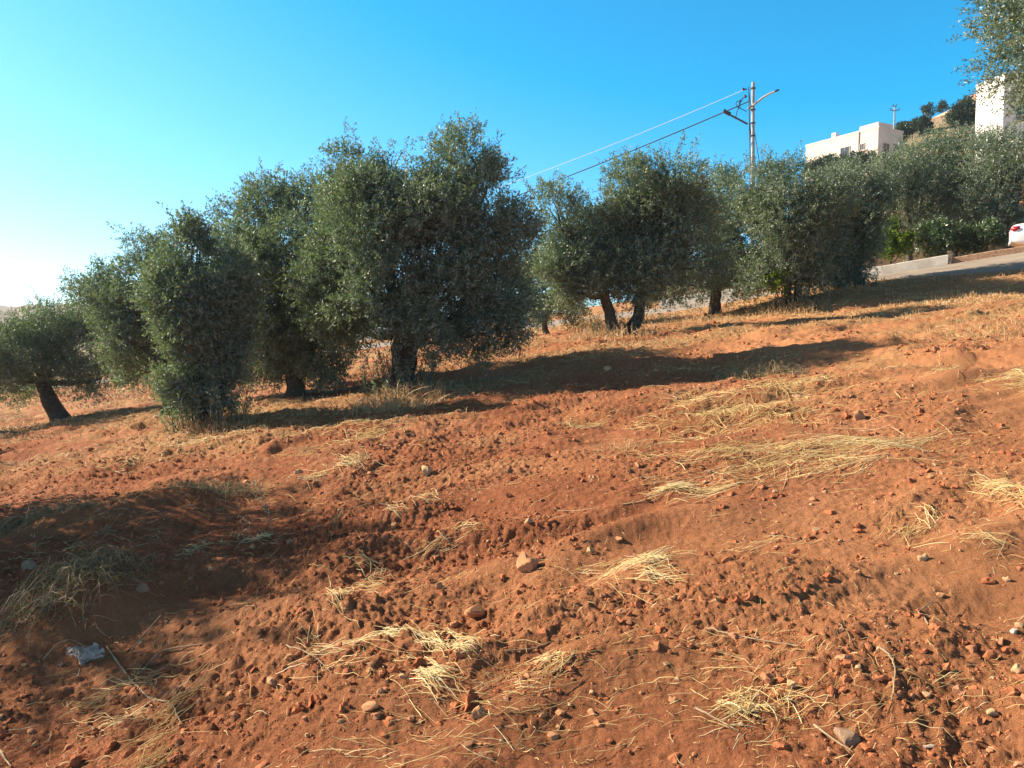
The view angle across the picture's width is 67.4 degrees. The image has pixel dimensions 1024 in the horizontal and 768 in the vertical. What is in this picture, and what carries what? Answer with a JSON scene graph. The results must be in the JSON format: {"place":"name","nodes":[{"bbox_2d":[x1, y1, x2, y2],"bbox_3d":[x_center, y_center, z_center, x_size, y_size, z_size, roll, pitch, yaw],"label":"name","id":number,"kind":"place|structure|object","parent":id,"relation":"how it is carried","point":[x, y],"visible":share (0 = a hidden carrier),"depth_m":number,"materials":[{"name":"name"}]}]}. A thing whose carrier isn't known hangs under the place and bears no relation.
{"place":"outdoors","nodes":[
{"label":"outdoors","id":0,"kind":"place"},
{"bbox_2d":[0,0,1022,328],"label":"sky","id":1,"kind":"structure","parent":0,"point":[110,110],"materials":[{"name":"blue"}]},
{"bbox_2d":[0,115,1023,767],"bbox_3d":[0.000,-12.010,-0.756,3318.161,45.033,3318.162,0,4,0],"label":"ground","id":2,"kind":"structure","parent":0,"point":[640,531],"depth_m":4.55,"materials":[{"name":"red soil"}]},
{"bbox_2d":[0,310,34,404],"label":"olive tree","id":3,"kind":"object","parent":2,"relation":"on","point":[8,363],"visible":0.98,"depth_m":20.29,"materials":[{"name":"green plant"}]},
{"bbox_2d":[21,560,37,569],"bbox_3d":[-3.696,1.388,5.878,0.135,0.073,0.107,-4,-4,36],"label":"stone","id":4,"kind":"object","parent":2,"relation":"on","point":[26,564],"visible":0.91,"depth_m":5.85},
{"bbox_2d":[0,492,121,536],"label":"weed mound","id":5,"kind":"object","parent":2,"relation":"on","point":[18,523],"visible":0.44,"depth_m":7.36,"materials":[{"name":"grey plant"}]},
{"bbox_2d":[42,639,86,659],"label":"dry stalk","id":6,"kind":"object","parent":2,"relation":"on","point":[48,653],"visible":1,"depth_m":4.12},
{"bbox_2d":[0,410,129,446],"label":"dry grass clump","id":7,"kind":"object","parent":2,"relation":"on","point":[71,423],"visible":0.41,"depth_m":17.83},
{"bbox_2d":[0,286,134,421],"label":"olive tree","id":8,"kind":"object","parent":2,"relation":"on","point":[58,338],"visible":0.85,"depth_m":21.46,"materials":[{"name":"green plant"}]},
{"bbox_2d":[0,539,166,652],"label":"weed mound","id":9,"kind":"object","parent":2,"relation":"on","point":[78,565],"visible":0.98,"depth_m":4.60,"materials":[{"name":"grey plant"}]},
{"bbox_2d":[66,642,104,664],"bbox_3d":[-2.308,1.457,4.163,0.172,0.076,0.127,2,4,34],"label":"plastic bag","id":10,"kind":"object","parent":2,"relation":"on","point":[83,654],"visible":1,"depth_m":4.15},
{"bbox_2d":[7,647,213,753],"bbox_3d":[-1.890,1.460,3.693,1.045,0.277,0.978,0,4,0],"label":"straw heap","id":11,"kind":"object","parent":2,"relation":"on","point":[104,695],"visible":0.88,"depth_m":3.69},
{"bbox_2d":[88,387,153,404],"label":"dry grass clump","id":12,"kind":"object","parent":2,"relation":"on","point":[118,394],"visible":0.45,"depth_m":28.00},
{"bbox_2d":[55,221,214,416],"bbox_3d":[-8.053,-1.347,17.597,4.623,4.795,3.095,0,4,0],"label":"olive tree","id":13,"kind":"object","parent":2,"relation":"on","point":[117,318],"visible":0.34,"depth_m":17.01,"materials":[{"name":"green plant"}]},
{"bbox_2d":[135,583,149,592],"bbox_3d":[-2.249,1.255,4.677,0.084,0.058,0.093,12,12,19],"label":"stone","id":14,"kind":"object","parent":2,"relation":"on","point":[142,587],"visible":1,"depth_m":4.66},
{"bbox_2d":[100,646,187,728],"bbox_3d":[-1.770,1.444,3.772,1.296,0.154,0.378,3,5,40],"label":"dry stalk","id":15,"kind":"object","parent":2,"relation":"on","point":[124,671],"visible":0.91,"depth_m":3.77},
{"bbox_2d":[134,643,206,678],"bbox_3d":[-1.830,1.448,4.098,0.360,0.116,0.168,-2,4,-32],"label":"dry stalk","id":16,"kind":"object","parent":2,"relation":"on","point":[141,671],"visible":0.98,"depth_m":4.13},
{"bbox_2d":[109,660,246,767],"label":"straw heap","id":17,"kind":"object","parent":2,"relation":"on","point":[159,738],"visible":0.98,"depth_m":3.18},
{"bbox_2d":[86,416,287,474],"bbox_3d":[-4.559,0.865,11.268,2.876,0.496,2.889,2,4,29],"label":"straw heap","id":18,"kind":"object","parent":2,"relation":"on","point":[195,442],"visible":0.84,"depth_m":10.97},
{"bbox_2d":[123,199,284,433],"bbox_3d":[-4.997,-1.043,12.557,2.447,3.843,2.290,0,4,0],"label":"olive tree","id":19,"kind":"object","parent":2,"relation":"on","point":[201,319],"visible":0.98,"depth_m":12.24,"materials":[{"name":"green plant"}]},
{"bbox_2d":[173,532,238,559],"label":"straw heap","id":20,"kind":"object","parent":2,"relation":"on","point":[196,547],"visible":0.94,"depth_m":6.01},
{"bbox_2d":[151,474,271,502],"bbox_3d":[-3.005,1.068,7.737,1.344,0.374,0.866,0,4,0],"label":"weed mound","id":21,"kind":"object","parent":2,"relation":"on","point":[218,487],"visible":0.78,"depth_m":7.63,"materials":[{"name":"grey plant"}]},
{"bbox_2d":[174,405,267,438],"bbox_3d":[-4.615,0.577,12.290,1.444,0.479,1.513,-3,5,-43],"label":"dry grass clump","id":22,"kind":"object","parent":2,"relation":"on","point":[243,415],"visible":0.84,"depth_m":12.09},
{"bbox_2d":[235,516,272,538],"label":"withered plant","id":23,"kind":"object","parent":2,"relation":"on","point":[248,526],"visible":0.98,"depth_m":6.38,"materials":[{"name":"plant"}]},
{"bbox_2d":[254,479,275,534],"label":"withered plant","id":24,"kind":"object","parent":2,"relation":"on","point":[261,492],"visible":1,"depth_m":6.20,"materials":[{"name":"plant"}]},
{"bbox_2d":[204,514,338,555],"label":"straw heap","id":25,"kind":"object","parent":2,"relation":"on","point":[260,537],"visible":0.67,"depth_m":6.09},
{"bbox_2d":[267,676,275,685],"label":"stone","id":26,"kind":"object","parent":2,"relation":"on","point":[271,680],"visible":1,"depth_m":3.37,"materials":[{"name":"stone"}]},
{"bbox_2d":[191,155,363,396],"bbox_3d":[-4.528,-2.021,15.115,3.930,5.164,3.507,0,4,0],"label":"olive tree","id":27,"kind":"object","parent":2,"relation":"on","point":[294,357],"visible":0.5,"depth_m":15.00,"materials":[{"name":"green plant"}]},
{"bbox_2d":[248,578,380,714],"bbox_3d":[-0.977,1.216,3.987,0.486,0.241,1.842,0,4,0],"label":"straw heap","id":28,"kind":"object","parent":2,"relation":"on","point":[340,590],"visible":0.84,"depth_m":4.03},
{"bbox_2d":[248,406,461,455],"bbox_3d":[-1.882,0.690,10.153,3.033,0.654,2.781,3,4,35],"label":"straw heap","id":29,"kind":"object","parent":2,"relation":"on","point":[356,437],"visible":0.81,"depth_m":9.93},
{"bbox_2d":[309,531,401,593],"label":"straw heap","id":30,"kind":"object","parent":2,"relation":"on","point":[374,582],"visible":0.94,"depth_m":4.94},
{"bbox_2d":[335,450,375,473],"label":"dry grass clump","id":31,"kind":"object","parent":2,"relation":"on","point":[362,457],"visible":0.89,"depth_m":8.07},
{"bbox_2d":[285,443,442,500],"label":"straw heap","id":32,"kind":"object","parent":2,"relation":"on","point":[340,464],"visible":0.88,"depth_m":8.09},
{"bbox_2d":[361,701,378,710],"bbox_3d":[-0.541,1.227,2.921,0.062,0.030,0.068,-5,0,-23],"label":"stone","id":33,"kind":"object","parent":2,"relation":"on","point":[369,705],"visible":1,"depth_m":2.90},
{"bbox_2d":[288,604,490,694],"bbox_3d":[-0.467,1.213,3.448,0.912,0.245,1.255,-3,4,-36],"label":"straw heap","id":34,"kind":"object","parent":2,"relation":"on","point":[398,632],"visible":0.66,"depth_m":3.51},
{"bbox_2d":[347,378,452,415],"bbox_3d":[-1.737,0.186,12.373,1.740,0.574,2.399,0,4,0],"label":"dry grass clump","id":35,"kind":"object","parent":2,"relation":"on","point":[387,403],"visible":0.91,"depth_m":12.17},
{"bbox_2d":[272,108,551,396],"bbox_3d":[-1.732,-2.212,13.307,4.898,5.145,3.020,0,4,0],"label":"olive tree","id":36,"kind":"object","parent":2,"relation":"on","point":[378,219],"visible":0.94,"depth_m":12.88,"materials":[{"name":"green plant"}]},
{"bbox_2d":[378,475,458,548],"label":"straw heap","id":37,"kind":"object","parent":2,"relation":"on","point":[424,494],"visible":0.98,"depth_m":6.13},
{"bbox_2d":[422,465,432,475],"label":"stone","id":38,"kind":"object","parent":2,"relation":"on","point":[426,470],"visible":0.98,"depth_m":7.30,"materials":[{"name":"stone"}]},
{"bbox_2d":[390,629,465,715],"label":"straw heap","id":39,"kind":"object","parent":2,"relation":"on","point":[427,673],"visible":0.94,"depth_m":3.09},
{"bbox_2d":[403,518,484,570],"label":"straw heap","id":40,"kind":"object","parent":2,"relation":"on","point":[465,523],"visible":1,"depth_m":5.33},
{"bbox_2d":[443,633,498,668],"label":"straw heap","id":41,"kind":"object","parent":2,"relation":"on","point":[456,646],"visible":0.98,"depth_m":3.31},
{"bbox_2d":[464,604,484,617],"bbox_3d":[-0.210,1.186,4.009,0.104,0.061,0.120,-2,4,-32],"label":"stone","id":42,"kind":"object","parent":2,"relation":"on","point":[476,611],"visible":1,"depth_m":3.97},
{"bbox_2d":[472,705,485,718],"bbox_3d":[-0.120,1.203,2.807,0.051,0.060,0.063,0,4,4],"label":"stone","id":43,"kind":"object","parent":2,"relation":"on","point":[478,711],"visible":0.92,"depth_m":2.79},
{"bbox_2d":[464,339,548,362],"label":"dry grass clump","id":44,"kind":"object","parent":2,"relation":"on","point":[531,349],"visible":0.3,"depth_m":17.79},
{"bbox_2d":[0,297,1023,767],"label":"soil clods","id":45,"kind":"object","parent":2,"relation":"on","point":[542,633],"visible":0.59,"depth_m":4.10,"materials":[{"name":"soil"}]},
{"bbox_2d":[0,268,1023,473],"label":"dry stubble","id":46,"kind":"object","parent":2,"relation":"on","point":[640,342],"visible":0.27,"depth_m":16.79,"materials":[{"name":"plant"}]},
{"bbox_2d":[0,278,1023,767],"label":"scattered straw","id":47,"kind":"object","parent":2,"relation":"on","point":[576,588],"visible":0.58,"depth_m":3.60,"materials":[{"name":"plant"}]},
{"bbox_2d":[467,640,586,694],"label":"straw heap","id":48,"kind":"object","parent":2,"relation":"on","point":[559,659],"visible":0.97,"depth_m":3.09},
{"bbox_2d":[516,551,538,571],"bbox_3d":[0.092,1.042,4.450,0.111,0.138,0.117,1,-6,39],"label":"stone","id":49,"kind":"object","parent":2,"relation":"on","point":[525,562],"visible":0.92,"depth_m":4.42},
{"bbox_2d":[514,242,591,333],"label":"olive tree","id":50,"kind":"object","parent":2,"relation":"on","point":[544,323],"visible":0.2,"depth_m":26.50,"materials":[{"name":"green plant"}]},
{"bbox_2d":[547,732,558,739],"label":"stone","id":51,"kind":"object","parent":2,"relation":"on","point":[553,735],"visible":0.99,"depth_m":2.70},
{"bbox_2d":[530,407,633,428],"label":"straw heap","id":52,"kind":"object","parent":2,"relation":"on","point":[588,425],"visible":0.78,"depth_m":8.98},
{"bbox_2d":[563,311,621,332],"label":"dry grass clump","id":53,"kind":"object","parent":2,"relation":"on","point":[598,317],"visible":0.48,"depth_m":27.94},
{"bbox_2d":[557,556,638,581],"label":"straw heap","id":54,"kind":"object","parent":2,"relation":"on","point":[603,566],"visible":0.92,"depth_m":4.28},
{"bbox_2d":[566,321,657,341],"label":"dry grass clump","id":55,"kind":"object","parent":2,"relation":"on","point":[614,332],"visible":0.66,"depth_m":18.11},
{"bbox_2d":[593,436,664,459],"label":"dry grass clump","id":56,"kind":"object","parent":2,"relation":"on","point":[638,445],"visible":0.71,"depth_m":6.98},
{"bbox_2d":[521,130,741,335],"bbox_3d":[2.827,-3.421,19.074,5.483,5.204,3.775,0,4,0],"label":"olive tree","id":57,"kind":"object","parent":2,"relation":"on","point":[633,239],"visible":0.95,"depth_m":18.45,"materials":[{"name":"green plant"}]},
{"bbox_2d":[587,545,691,603],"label":"straw heap","id":58,"kind":"object","parent":2,"relation":"on","point":[645,557],"visible":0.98,"depth_m":3.98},
{"bbox_2d":[561,466,749,515],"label":"straw heap","id":59,"kind":"object","parent":2,"relation":"on","point":[680,484],"visible":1,"depth_m":5.41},
{"bbox_2d":[644,309,707,324],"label":"dry grass clump","id":60,"kind":"object","parent":2,"relation":"on","point":[668,317],"visible":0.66,"depth_m":25.88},
{"bbox_2d":[659,289,738,306],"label":"kerb wall","id":61,"kind":"structure","parent":2,"relation":"on","point":[692,300],"depth_m":33.43,"materials":[{"name":"concrete"}]},
{"bbox_2d":[524,432,900,504],"bbox_3d":[1.497,0.663,5.929,2.822,0.495,2.029,0,4,0],"label":"straw heap","id":62,"kind":"object","parent":2,"relation":"on","point":[728,447],"visible":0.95,"depth_m":6.09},
{"bbox_2d":[658,152,771,316],"bbox_3d":[6.517,-4.562,24.485,4.532,5.487,3.463,0,4,0],"label":"olive tree","id":63,"kind":"object","parent":2,"relation":"on","point":[714,303],"visible":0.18,"depth_m":23.98,"materials":[{"name":"green plant"}]},
{"bbox_2d":[683,310,750,322],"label":"dry grass clump","id":64,"kind":"object","parent":2,"relation":"on","point":[715,318],"visible":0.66,"depth_m":22.29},
{"bbox_2d":[695,707,738,731],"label":"dry stalk","id":65,"kind":"object","parent":2,"relation":"on","point":[705,712],"visible":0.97,"depth_m":2.68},
{"bbox_2d":[681,535,795,554],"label":"straw heap","id":66,"kind":"object","parent":2,"relation":"on","point":[740,546],"visible":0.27,"depth_m":4.35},
{"bbox_2d":[723,82,778,280],"bbox_3d":[9.935,-8.195,32.303,2.089,9.090,1.128,0,4,0],"label":"utility pole","id":67,"kind":"object","parent":2,"relation":"on","point":[752,104],"visible":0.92,"depth_m":32.49,"materials":[{"name":"metal"}]},
{"bbox_2d":[1,101,748,317],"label":"overhead cable","id":68,"kind":"object","parent":67,"relation":"attached to","point":[636,148],"visible":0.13,"depth_m":34.53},
{"bbox_2d":[82,90,742,304],"bbox_3d":[-18.848,-9.749,56.524,74.565,8.314,1.936,3,5,39],"label":"overhead cable","id":69,"kind":"object","parent":67,"relation":"attached to","point":[622,140],"visible":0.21,"depth_m":35.38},
{"bbox_2d":[707,627,798,645],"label":"dry stalk","id":70,"kind":"object","parent":2,"relation":"on","point":[751,637],"visible":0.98,"depth_m":3.15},
{"bbox_2d":[647,672,867,749],"bbox_3d":[0.869,1.110,2.769,0.581,0.120,0.564,-1,4,-15],"label":"straw heap","id":71,"kind":"object","parent":2,"relation":"on","point":[747,706],"visible":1,"depth_m":2.70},
{"bbox_2d":[705,360,810,381],"bbox_3d":[3.436,-0.168,10.833,1.536,0.387,1.393,0,4,0],"label":"weed mound","id":72,"kind":"object","parent":2,"relation":"on","point":[744,373],"visible":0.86,"depth_m":10.67,"materials":[{"name":"grey plant"}]},
{"bbox_2d":[596,376,944,490],"bbox_3d":[2.376,0.286,8.217,3.223,0.673,6.093,0,4,0],"label":"straw heap","id":73,"kind":"object","parent":2,"relation":"on","point":[738,408],"visible":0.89,"depth_m":8.08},
{"bbox_2d":[760,268,793,313],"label":"shrub","id":74,"kind":"object","parent":2,"relation":"on","point":[776,284],"visible":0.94,"depth_m":21.99,"materials":[{"name":"green plant"}]},
{"bbox_2d":[747,296,828,316],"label":"dry grass clump","id":75,"kind":"object","parent":2,"relation":"on","point":[789,310],"visible":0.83,"depth_m":22.23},
{"bbox_2d":[709,140,881,309],"bbox_3d":[8.207,-4.639,22.612,4.776,5.175,4.354,0,4,0],"label":"olive tree","id":76,"kind":"object","parent":2,"relation":"on","point":[796,232],"visible":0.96,"depth_m":21.91,"materials":[{"name":"green plant"}]},
{"bbox_2d":[594,411,1023,490],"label":"straw heap","id":77,"kind":"object","parent":2,"relation":"on","point":[865,440],"visible":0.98,"depth_m":5.84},
{"bbox_2d":[733,369,899,422],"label":"straw heap","id":78,"kind":"object","parent":2,"relation":"on","point":[768,385],"visible":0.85,"depth_m":8.93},
{"bbox_2d":[800,156,836,177],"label":"hill tree","id":79,"kind":"object","parent":2,"relation":"on","point":[821,162],"visible":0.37,"depth_m":73.80,"materials":[{"name":"green plant"}]},
{"bbox_2d":[645,212,1021,303],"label":"boundary wall","id":80,"kind":"structure","parent":2,"relation":"on","point":[900,260],"depth_m":35.67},
{"bbox_2d":[813,723,853,752],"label":"dry stalk","id":81,"kind":"object","parent":2,"relation":"on","point":[826,733],"visible":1,"depth_m":2.51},
{"bbox_2d":[833,727,860,746],"bbox_3d":[1.084,1.141,2.478,0.092,0.047,0.072,-4,-11,40],"label":"stone","id":82,"kind":"object","parent":2,"relation":"on","point":[848,737],"visible":0.96,"depth_m":2.46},
{"bbox_2d":[802,153,904,294],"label":"olive tree","id":83,"kind":"object","parent":2,"relation":"on","point":[873,232],"visible":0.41,"depth_m":23.67,"materials":[{"name":"green plant"}]},
{"bbox_2d":[805,122,903,228],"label":"house","id":84,"kind":"structure","parent":2,"relation":"on","point":[879,136],"depth_m":82.60,"materials":[{"name":"paint"}]},
{"bbox_2d":[830,149,878,169],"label":"hill tree","id":85,"kind":"object","parent":2,"relation":"on","point":[864,155],"visible":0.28,"depth_m":74.20,"materials":[{"name":"green plant"}]},
{"bbox_2d":[822,284,893,296],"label":"dry grass clump","id":86,"kind":"object","parent":2,"relation":"on","point":[862,289],"visible":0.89,"depth_m":23.03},
{"bbox_2d":[853,410,865,420],"bbox_3d":[3.146,0.289,6.991,0.126,0.105,0.100,-1,4,-9],"label":"stone","id":87,"kind":"object","parent":2,"relation":"on","point":[858,415],"visible":0.84,"depth_m":6.95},
{"bbox_2d":[876,646,895,700],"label":"dry stalk","id":88,"kind":"object","parent":2,"relation":"on","point":[884,650],"visible":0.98,"depth_m":2.77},
{"bbox_2d":[870,213,919,263],"bbox_3d":[14.442,-5.264,29.089,1.879,2.563,1.976,0,4,0],"label":"shrub","id":89,"kind":"object","parent":2,"relation":"on","point":[901,242],"visible":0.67,"depth_m":28.67,"materials":[{"name":"green plant"}]},
{"bbox_2d":[862,255,948,275],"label":"kerb wall","id":90,"kind":"structure","parent":2,"relation":"on","point":[918,264],"depth_m":28.07,"materials":[{"name":"concrete"}]},
{"bbox_2d":[895,120,918,151],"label":"hill tree","id":91,"kind":"object","parent":2,"relation":"on","point":[907,127],"visible":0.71,"depth_m":89.91,"materials":[{"name":"green plant"}]},
{"bbox_2d":[876,502,941,546],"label":"straw heap","id":92,"kind":"object","parent":2,"relation":"on","point":[913,529],"visible":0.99,"depth_m":4.24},
{"bbox_2d":[860,138,962,261],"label":"olive tree","id":93,"kind":"object","parent":2,"relation":"on","point":[934,179],"visible":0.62,"depth_m":31.58,"materials":[{"name":"green plant"}]},
{"bbox_2d":[909,112,934,137],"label":"hill tree","id":94,"kind":"object","parent":2,"relation":"on","point":[923,123],"visible":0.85,"depth_m":93.67,"materials":[{"name":"green plant"}]},
{"bbox_2d":[919,102,934,117],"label":"hill tree","id":95,"kind":"object","parent":2,"relation":"on","point":[927,110],"visible":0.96,"depth_m":115.27,"materials":[{"name":"green plant"}]},
{"bbox_2d":[847,364,1023,394],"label":"straw heap","id":96,"kind":"object","parent":2,"relation":"on","point":[1010,372],"visible":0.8,"depth_m":7.36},
{"bbox_2d":[934,99,948,112],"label":"conifer tree","id":97,"kind":"object","parent":2,"relation":"on","point":[942,104],"visible":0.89,"depth_m":115.56,"materials":[{"name":"green plant"}]},
{"bbox_2d":[910,212,976,260],"bbox_3d":[16.509,-5.372,29.132,2.355,2.234,2.051,0,4,0],"label":"shrub","id":98,"kind":"object","parent":2,"relation":"on","point":[937,236],"visible":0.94,"depth_m":28.87,"materials":[{"name":"green plant"}]},
{"bbox_2d":[893,116,1003,262],"bbox_3d":[19.144,-8.474,33.449,5.775,6.602,4.978,0,4,0],"label":"olive tree","id":99,"kind":"object","parent":2,"relation":"on","point":[938,144],"visible":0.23,"depth_m":33.02,"materials":[{"name":"green plant"}]},
{"bbox_2d":[879,286,1023,306],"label":"dry grass clump","id":100,"kind":"object","parent":2,"relation":"on","point":[980,295],"visible":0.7,"depth_m":19.83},
{"bbox_2d":[918,594,986,628],"bbox_3d":[1.794,0.968,3.270,0.243,0.042,0.362,0,4,0],"label":"dry stalk","id":101,"kind":"object","parent":2,"relation":"on","point":[927,605],"visible":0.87,"depth_m":3.32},
{"bbox_2d":[942,94,975,138],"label":"hill tree","id":102,"kind":"object","parent":2,"relation":"on","point":[962,111],"visible":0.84,"depth_m":85.27,"materials":[{"name":"green plant"}]},
{"bbox_2d":[913,522,1023,557],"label":"straw heap","id":103,"kind":"object","parent":2,"relation":"on","point":[982,535],"visible":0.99,"depth_m":3.81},
{"bbox_2d":[930,316,1023,339],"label":"dry grass clump","id":104,"kind":"object","parent":2,"relation":"on","point":[998,326],"visible":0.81,"depth_m":11.25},
{"bbox_2d":[951,215,1008,255],"bbox_3d":[17.710,-5.402,28.896,2.313,1.884,1.917,1,4,10],"label":"shrub","id":105,"kind":"object","parent":2,"relation":"on","point":[990,233],"visible":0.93,"depth_m":28.64,"materials":[{"name":"green plant"}]},
{"bbox_2d":[939,115,1023,249],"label":"olive tree","id":106,"kind":"object","parent":2,"relation":"on","point":[1003,182],"visible":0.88,"depth_m":30.08,"materials":[{"name":"green plant"}]},
{"bbox_2d":[945,0,1023,172],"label":"olive tree","id":107,"kind":"object","parent":2,"relation":"on","point":[1014,18],"visible":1,"depth_m":12.09,"materials":[{"name":"green plant"}]},
{"bbox_2d":[945,467,1023,510],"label":"straw heap","id":108,"kind":"object","parent":2,"relation":"on","point":[1000,485],"visible":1,"depth_m":4.48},
{"bbox_2d":[951,246,1023,263],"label":"kerb wall","id":109,"kind":"structure","parent":2,"relation":"on","point":[988,254],"depth_m":26.95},
{"bbox_2d":[986,708,998,716],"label":"stone","id":110,"kind":"object","parent":2,"relation":"on","point":[991,712],"visible":0.94,"depth_m":2.50,"materials":[{"name":"stone"}]},
{"bbox_2d":[974,73,1023,162],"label":"house","id":111,"kind":"structure","parent":2,"relation":"on","point":[984,114],"depth_m":62.55,"materials":[{"name":"paint"}]},
{"bbox_2d":[1008,223,1023,246],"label":"parked car","id":112,"kind":"object","parent":2,"relation":"on","point":[1016,235],"visible":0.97,"depth_m":26.58,"materials":[{"name":"white paint"}]},
{"bbox_2d":[1011,663,1022,673],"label":"stone","id":113,"kind":"object","parent":2,"relation":"on","point":[1016,668],"visible":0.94,"depth_m":2.74,"materials":[{"name":"stone"}]},
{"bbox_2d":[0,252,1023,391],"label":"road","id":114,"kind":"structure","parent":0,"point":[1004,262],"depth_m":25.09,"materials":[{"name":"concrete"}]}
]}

